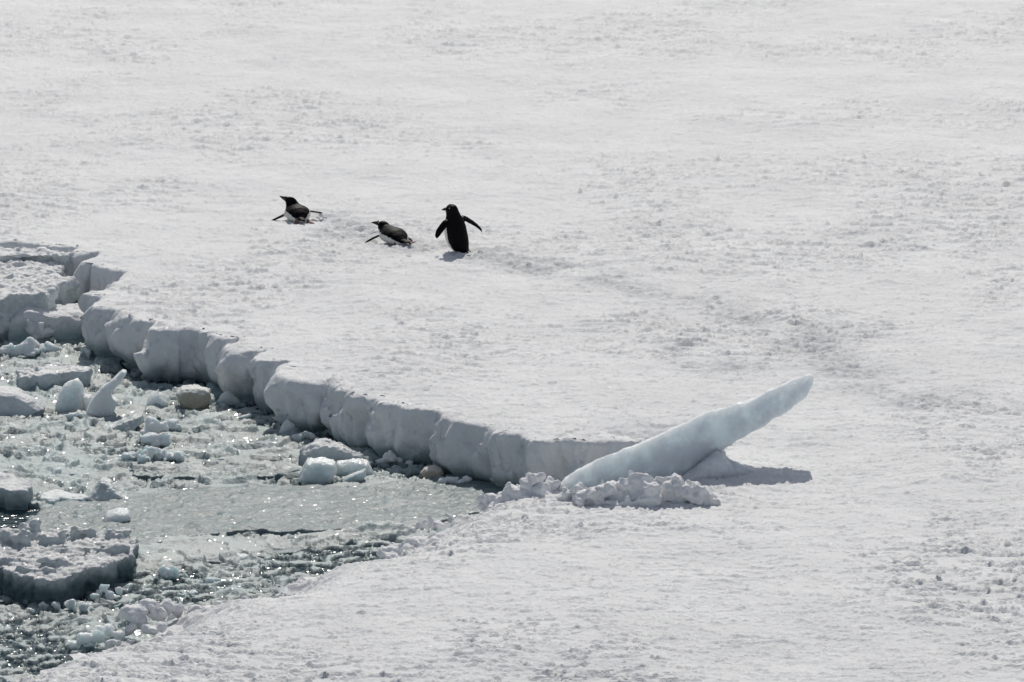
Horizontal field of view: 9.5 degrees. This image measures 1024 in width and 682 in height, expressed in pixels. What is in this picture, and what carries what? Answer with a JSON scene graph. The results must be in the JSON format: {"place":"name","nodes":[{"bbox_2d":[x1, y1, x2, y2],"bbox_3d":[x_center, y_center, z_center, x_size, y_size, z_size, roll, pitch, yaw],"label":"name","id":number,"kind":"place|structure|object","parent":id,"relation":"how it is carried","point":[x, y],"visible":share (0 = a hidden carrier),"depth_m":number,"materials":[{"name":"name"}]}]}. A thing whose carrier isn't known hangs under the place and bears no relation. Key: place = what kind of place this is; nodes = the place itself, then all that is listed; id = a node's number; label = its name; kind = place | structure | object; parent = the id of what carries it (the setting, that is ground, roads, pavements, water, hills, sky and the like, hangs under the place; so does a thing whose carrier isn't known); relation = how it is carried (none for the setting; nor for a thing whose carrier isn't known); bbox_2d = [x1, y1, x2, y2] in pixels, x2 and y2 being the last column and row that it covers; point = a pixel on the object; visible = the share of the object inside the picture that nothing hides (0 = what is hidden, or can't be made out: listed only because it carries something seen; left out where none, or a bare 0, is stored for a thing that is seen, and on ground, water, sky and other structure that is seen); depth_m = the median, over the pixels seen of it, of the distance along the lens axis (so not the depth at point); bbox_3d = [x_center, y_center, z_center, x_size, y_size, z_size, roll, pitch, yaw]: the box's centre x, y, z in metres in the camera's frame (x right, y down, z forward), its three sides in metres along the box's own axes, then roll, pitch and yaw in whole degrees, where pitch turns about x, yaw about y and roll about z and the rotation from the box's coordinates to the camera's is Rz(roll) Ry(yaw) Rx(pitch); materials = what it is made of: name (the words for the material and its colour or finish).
{"place":"outdoors","nodes":[
{"label":"outdoors","id":0,"kind":"place"},
{"bbox_2d":[0,345,476,675],"bbox_3d":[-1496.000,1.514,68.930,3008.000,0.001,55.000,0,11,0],"label":"water","id":1,"kind":"structure","parent":0,"point":[13,519],"depth_m":64.19,"materials":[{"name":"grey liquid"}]},
{"bbox_2d":[6,612,14,621],"bbox_3d":[-5.022,2.773,62.010,0.096,0.060,0.195,-5,28,-22],"label":"ice crumb","id":2,"kind":"object","parent":1,"relation":"on","point":[10,616],"visible":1,"depth_m":61.99,"materials":[{"name":"white ice"}]},
{"bbox_2d":[0,472,32,509],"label":"ice floe","id":3,"kind":"object","parent":1,"relation":"on","point":[16,494],"visible":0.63,"depth_m":67.26,"materials":[{"name":"white ice"}]},
{"bbox_2d":[0,386,44,416],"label":"ice wedge","id":4,"kind":"object","parent":1,"relation":"on","point":[14,401],"visible":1,"depth_m":72.33,"materials":[{"name":"white ice"}]},
{"bbox_2d":[0,337,61,358],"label":"snow heap","id":5,"kind":"object","parent":1,"relation":"in","point":[28,346],"visible":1,"depth_m":75.93,"materials":[{"name":"white snow"}]},
{"bbox_2d":[0,247,70,273],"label":"ice floe","id":6,"kind":"object","parent":1,"relation":"on","point":[42,254],"visible":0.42,"depth_m":79.44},
{"bbox_2d":[0,258,79,342],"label":"ice floe","id":7,"kind":"object","parent":1,"relation":"on","point":[46,285],"visible":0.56,"depth_m":77.81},
{"bbox_2d":[25,319,55,341],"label":"snow lump","id":8,"kind":"object","parent":1,"relation":"on","point":[35,330],"visible":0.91,"depth_m":76.87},
{"bbox_2d":[32,436,49,439],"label":"ice crumb","id":9,"kind":"object","parent":1,"relation":"on","point":[45,438],"visible":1,"depth_m":70.91,"materials":[{"name":"white ice"}]},
{"bbox_2d":[6,303,84,341],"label":"ice block","id":10,"kind":"object","parent":1,"relation":"on","point":[64,321],"depth_m":76.97,"materials":[{"name":"white ice"}]},
{"bbox_2d":[15,362,92,389],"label":"ice floe","id":11,"kind":"object","parent":1,"relation":"on","point":[55,373],"visible":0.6,"depth_m":74.00,"materials":[{"name":"white ice"}]},
{"bbox_2d":[47,467,61,476],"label":"snow lump","id":12,"kind":"object","parent":1,"relation":"on","point":[56,472],"visible":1,"depth_m":68.73,"materials":[{"name":"white snow"}]},
{"bbox_2d":[29,599,94,613],"bbox_3d":[-4.545,2.686,62.351,0.698,0.189,0.283,0,11,0],"label":"snow lump","id":13,"kind":"object","parent":1,"relation":"on","point":[71,603],"visible":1,"depth_m":62.29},
{"bbox_2d":[40,489,87,503],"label":"ice plate","id":14,"kind":"object","parent":1,"relation":"on","point":[53,496],"visible":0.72,"depth_m":67.54,"materials":[{"name":"white ice"}]},
{"bbox_2d":[0,518,138,605],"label":"ice floe","id":15,"kind":"object","parent":1,"relation":"on","point":[38,566],"visible":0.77,"depth_m":63.40,"materials":[{"name":"white ice"}]},
{"bbox_2d":[55,378,84,411],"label":"ice shard","id":16,"kind":"object","parent":1,"relation":"on","point":[71,394],"visible":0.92,"depth_m":72.53,"materials":[{"name":"white ice"}]},
{"bbox_2d":[54,411,91,420],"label":"ice lump","id":17,"kind":"object","parent":1,"relation":"on","point":[69,416],"visible":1,"depth_m":71.98,"materials":[{"name":"white ice"}]},
{"bbox_2d":[82,393,91,409],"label":"ice block","id":18,"kind":"object","parent":1,"relation":"on","point":[86,398],"depth_m":72.53,"materials":[{"name":"white ice"}]},
{"bbox_2d":[80,344,93,358],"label":"ice plate","id":19,"kind":"object","parent":1,"relation":"on","point":[88,352],"visible":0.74,"depth_m":75.89,"materials":[{"name":"white ice"}]},
{"bbox_2d":[68,623,124,649],"bbox_3d":[-4.066,2.905,60.705,0.565,0.267,0.220,1,11,6],"label":"ice lump","id":20,"kind":"object","parent":1,"relation":"on","point":[99,634],"visible":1,"depth_m":60.64,"materials":[{"name":"white ice"}]},
{"bbox_2d":[90,603,107,607],"bbox_3d":[-4.182,2.678,62.529,0.117,0.062,0.177,-11,-6,41],"label":"ice crumb","id":21,"kind":"object","parent":1,"relation":"on","point":[94,605],"visible":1,"depth_m":62.49,"materials":[{"name":"white ice"}]},
{"bbox_2d":[86,369,126,416],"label":"ice horn","id":22,"kind":"object","parent":1,"relation":"on","point":[103,401],"visible":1,"depth_m":72.12,"materials":[{"name":"white ice"}]},
{"bbox_2d":[90,584,122,600],"bbox_3d":[-4.121,2.545,62.839,0.302,0.191,0.228,2,11,13],"label":"snow lump","id":23,"kind":"object","parent":1,"relation":"on","point":[97,594],"visible":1,"depth_m":62.77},
{"bbox_2d":[86,477,129,500],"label":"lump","id":24,"kind":"object","parent":1,"relation":"on","point":[105,489],"visible":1,"depth_m":67.54,"materials":[{"name":"white snow"}]},
{"bbox_2d":[102,412,142,431],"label":"ice plate","id":25,"kind":"object","parent":1,"relation":"on","point":[130,422],"visible":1,"depth_m":71.45,"materials":[{"name":"white ice"}]},
{"bbox_2d":[113,600,131,606],"bbox_3d":[-3.964,2.673,62.658,0.262,0.042,0.113,-22,8,-29],"label":"ice crumb","id":26,"kind":"object","parent":1,"relation":"on","point":[127,602],"visible":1,"depth_m":62.63,"materials":[{"name":"white ice"}]},
{"bbox_2d":[122,583,132,591],"bbox_3d":[-3.979,2.542,63.289,0.168,0.093,0.199,0,16,21],"label":"ice crumb","id":27,"kind":"object","parent":1,"relation":"on","point":[128,587],"visible":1,"depth_m":63.29,"materials":[{"name":"white ice"}]},
{"bbox_2d":[119,445,189,462],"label":"snow heap","id":28,"kind":"object","parent":1,"relation":"on","point":[145,453],"visible":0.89,"depth_m":69.63,"materials":[{"name":"white snow"}]},
{"bbox_2d":[145,389,168,406],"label":"ice lump","id":29,"kind":"object","parent":1,"relation":"on","point":[158,397],"visible":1,"depth_m":72.72,"materials":[{"name":"white ice"}]},
{"bbox_2d":[151,565,188,579],"bbox_3d":[-3.542,2.406,63.801,0.411,0.183,0.160,-3,11,-17],"label":"ice lump","id":30,"kind":"object","parent":1,"relation":"on","point":[167,573],"visible":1,"depth_m":63.79,"materials":[{"name":"white ice"}]},
{"bbox_2d":[177,590,197,596],"bbox_3d":[-3.302,2.587,63.041,0.219,0.062,0.126,-9,22,-19],"label":"ice crumb","id":31,"kind":"object","parent":1,"relation":"on","point":[190,593],"visible":1,"depth_m":63.03,"materials":[{"name":"white ice"}]},
{"bbox_2d":[176,385,210,409],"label":"ice boulder","id":32,"kind":"object","parent":1,"relation":"on","point":[192,397],"visible":1,"depth_m":72.61,"materials":[{"name":"beige ice"}]},
{"bbox_2d":[193,384,214,404],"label":"ice lump","id":33,"kind":"object","parent":1,"relation":"on","point":[212,401],"visible":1,"depth_m":72.92,"materials":[{"name":"white ice"}]},
{"bbox_2d":[201,578,220,583],"bbox_3d":[-3.100,2.466,63.630,0.252,0.108,0.220,-10,15,-44],"label":"ice lump","id":34,"kind":"object","parent":1,"relation":"on","point":[209,580],"visible":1,"depth_m":63.51,"materials":[{"name":"white ice"}]},
{"bbox_2d":[130,462,299,480],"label":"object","id":35,"kind":"object","parent":1,"relation":"on","point":[178,472],"visible":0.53,"depth_m":68.91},
{"bbox_2d":[217,390,240,404],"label":"ice shard","id":36,"kind":"object","parent":1,"relation":"on","point":[227,397],"visible":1,"depth_m":73.03,"materials":[{"name":"white ice"}]},
{"bbox_2d":[174,547,303,565],"bbox_3d":[-2.921,2.357,64.860,1.638,0.269,0.526,-4,11,-21],"label":"ice shelf","id":37,"kind":"object","parent":1,"relation":"on","point":[272,552],"visible":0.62,"depth_m":64.92,"materials":[{"name":"grey ice"}]},
{"bbox_2d":[236,553,248,559],"bbox_3d":[-2.810,2.288,64.699,0.182,0.109,0.184,0,11,-2],"label":"ice crumb","id":38,"kind":"object","parent":1,"relation":"on","point":[242,556],"visible":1,"depth_m":64.69,"materials":[{"name":"white ice"}]},
{"bbox_2d":[0,302,485,681],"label":"brash slush","id":39,"kind":"object","parent":1,"relation":"on","point":[244,444],"visible":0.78,"depth_m":68.69,"materials":[{"name":"white ice"}]},
{"bbox_2d":[140,416,168,435],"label":"snow lump","id":40,"kind":"object","parent":39,"relation":"on","point":[153,424],"visible":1,"depth_m":70.87,"materials":[{"name":"white snow"}]},
{"bbox_2d":[140,432,170,447],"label":"snow lump","id":41,"kind":"object","parent":39,"relation":"on","point":[152,439],"visible":0.95,"depth_m":70.42,"materials":[{"name":"white snow"}]},
{"bbox_2d":[164,418,180,431],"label":"snow lump","id":42,"kind":"object","parent":39,"relation":"on","point":[174,425],"visible":1,"depth_m":71.33,"materials":[{"name":"white snow"}]},
{"bbox_2d":[166,611,183,621],"bbox_3d":[-3.253,2.745,61.572,0.353,0.160,0.433,0,11,0],"label":"snow mound","id":43,"kind":"object","parent":39,"relation":"on","point":[171,617],"visible":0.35,"depth_m":61.36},
{"bbox_2d":[239,414,251,418],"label":"ice crumb","id":44,"kind":"object","parent":39,"relation":"on","point":[246,416],"visible":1,"depth_m":72.05,"materials":[{"name":"white ice"}]},
{"bbox_2d":[241,595,265,598],"bbox_3d":[-2.559,2.637,62.077,0.254,0.188,0.372,8,13,36],"label":"snow mound","id":45,"kind":"object","parent":39,"relation":"on","point":[244,597],"visible":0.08,"depth_m":62.02,"materials":[{"name":"white snow"}]},
{"bbox_2d":[437,475,472,483],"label":"ice lump","id":46,"kind":"object","parent":39,"relation":"on","point":[449,480],"visible":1,"depth_m":68.44,"materials":[{"name":"white ice"}]},
{"bbox_2d":[25,480,503,544],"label":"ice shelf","id":47,"kind":"object","parent":1,"relation":"on","point":[280,510],"visible":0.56,"depth_m":67.00,"materials":[{"name":"grey ice"}]},
{"bbox_2d":[102,508,130,522],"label":"ice lump","id":48,"kind":"object","parent":47,"relation":"on","point":[119,515],"visible":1,"depth_m":66.34,"materials":[{"name":"white ice"}]},
{"bbox_2d":[279,419,295,432],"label":"ice shard","id":49,"kind":"object","parent":1,"relation":"on","point":[287,425],"visible":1,"depth_m":71.20,"materials":[{"name":"white ice"}]},
{"bbox_2d":[292,431,318,441],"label":"ice lump","id":50,"kind":"object","parent":1,"relation":"on","point":[301,437],"visible":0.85,"depth_m":70.69,"materials":[{"name":"grey ice"}]},
{"bbox_2d":[299,457,336,483],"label":"ice block","id":51,"kind":"object","parent":1,"relation":"on","point":[319,469],"depth_m":68.56,"materials":[{"name":"white ice"}]},
{"bbox_2d":[316,429,332,435],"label":"ice lump","id":52,"kind":"object","parent":1,"relation":"on","point":[325,432],"visible":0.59,"depth_m":71.24,"materials":[{"name":"grey ice"}]},
{"bbox_2d":[298,438,373,466],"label":"ice block","id":53,"kind":"object","parent":1,"relation":"on","point":[327,448],"depth_m":69.27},
{"bbox_2d":[342,469,365,481],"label":"ice wedge","id":54,"kind":"object","parent":1,"relation":"on","point":[360,475],"visible":1,"depth_m":68.57,"materials":[{"name":"white ice"}]},
{"bbox_2d":[336,458,372,475],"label":"ice block","id":55,"kind":"object","parent":1,"relation":"on","point":[347,467],"depth_m":68.89,"materials":[{"name":"white ice"}]},
{"bbox_2d":[375,450,413,464],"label":"ice lump","id":56,"kind":"object","parent":1,"relation":"on","point":[389,456],"visible":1,"depth_m":69.51,"materials":[{"name":"grey ice"}]},
{"bbox_2d":[420,465,443,477],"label":"ice boulder","id":57,"kind":"object","parent":1,"relation":"on","point":[433,471],"visible":1,"depth_m":68.79,"materials":[{"name":"white ice"}]},
{"bbox_2d":[0,0,1023,681],"bbox_3d":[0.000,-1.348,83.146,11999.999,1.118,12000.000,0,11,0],"label":"snow field","id":58,"kind":"structure","parent":0,"point":[678,212],"depth_m":77.11,"materials":[{"name":"white snow"}]},
{"bbox_2d":[104,639,134,649],"bbox_3d":[-3.821,2.960,60.305,0.302,0.143,0.263,0,11,0],"label":"snow mound","id":59,"kind":"object","parent":58,"relation":"on","point":[110,643],"visible":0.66,"depth_m":60.25,"materials":[{"name":"white ice"}]},
{"bbox_2d":[141,621,166,634],"bbox_3d":[-3.496,2.808,60.470,0.214,0.126,0.231,-8,13,-36],"label":"snow ball","id":60,"kind":"object","parent":58,"relation":"on","point":[160,626],"visible":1,"depth_m":60.42,"materials":[{"name":"white snow"}]},
{"bbox_2d":[118,598,204,635],"bbox_3d":[-3.450,2.696,60.963,0.897,0.319,0.321,-5,12,-26],"label":"snow heap","id":61,"kind":"object","parent":58,"relation":"on","point":[136,614],"visible":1,"depth_m":60.83,"materials":[{"name":"white snow"}]},
{"bbox_2d":[214,601,222,605],"bbox_3d":[-2.895,2.686,61.758,0.389,0.209,0.348,0,11,0],"label":"snow mound","id":62,"kind":"object","parent":58,"relation":"on","point":[216,603],"visible":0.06,"depth_m":61.76,"materials":[{"name":"white snow"}]},
{"bbox_2d":[273,592,297,597],"bbox_3d":[-2.269,2.584,62.391,0.301,0.135,0.317,0,11,0],"label":"snow mound","id":63,"kind":"object","parent":58,"relation":"on","point":[280,594],"visible":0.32,"depth_m":62.33,"materials":[{"name":"white snow"}]},
{"bbox_2d":[271,196,321,223],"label":"penguin","id":64,"kind":"object","parent":58,"relation":"on","point":[295,212],"visible":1,"depth_m":82.11,"materials":[{"name":"black"}]},
{"bbox_2d":[365,220,415,245],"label":"penguin","id":65,"kind":"object","parent":58,"relation":"on","point":[390,234],"visible":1,"depth_m":80.49,"materials":[{"name":"black"}]},
{"bbox_2d":[376,537,425,558],"bbox_3d":[-1.139,2.171,63.575,0.518,0.260,0.371,0,11,0],"label":"snow heap","id":66,"kind":"object","parent":58,"relation":"on","point":[392,550],"visible":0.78,"depth_m":63.57,"materials":[{"name":"white snow"}]},
{"bbox_2d":[401,515,449,535],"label":"snow heap","id":67,"kind":"object","parent":58,"relation":"on","point":[437,524],"visible":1,"depth_m":65.13,"materials":[{"name":"white snow"}]},
{"bbox_2d":[448,515,455,522],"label":"snow mound","id":68,"kind":"object","parent":58,"relation":"on","point":[450,518],"visible":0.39,"depth_m":65.69,"materials":[{"name":"white snow"}]},
{"bbox_2d":[435,204,481,252],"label":"penguin","id":69,"kind":"object","parent":58,"relation":"on","point":[452,225],"visible":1,"depth_m":79.56,"materials":[{"name":"black"}]},
{"bbox_2d":[476,472,562,511],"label":"snow heap","id":70,"kind":"object","parent":58,"relation":"on","point":[531,485],"visible":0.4,"depth_m":65.11,"materials":[{"name":"white snow"}]},
{"bbox_2d":[554,482,582,504],"bbox_3d":[0.612,1.669,64.516,0.458,0.377,0.359,3,11,15],"label":"snow heap","id":71,"kind":"object","parent":58,"relation":"on","point":[565,494],"visible":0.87,"depth_m":64.54,"materials":[{"name":"white snow"}]},
{"bbox_2d":[571,470,720,506],"bbox_3d":[1.402,1.678,64.436,1.563,0.646,0.650,0,11,0],"label":"snow heap","id":72,"kind":"object","parent":58,"relation":"on","point":[641,489],"visible":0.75,"depth_m":64.27,"materials":[{"name":"white snow"}]},
{"bbox_2d":[559,374,813,490],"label":"ice slab","id":73,"kind":"structure","parent":58,"relation":"on","point":[682,449],"depth_m":65.82,"materials":[{"name":"white ice"}]},
{"bbox_2d":[681,449,754,480],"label":"ice hump","id":74,"kind":"object","parent":58,"relation":"on","point":[716,464],"visible":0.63,"depth_m":65.71,"materials":[{"name":"white ice"}]}
]}

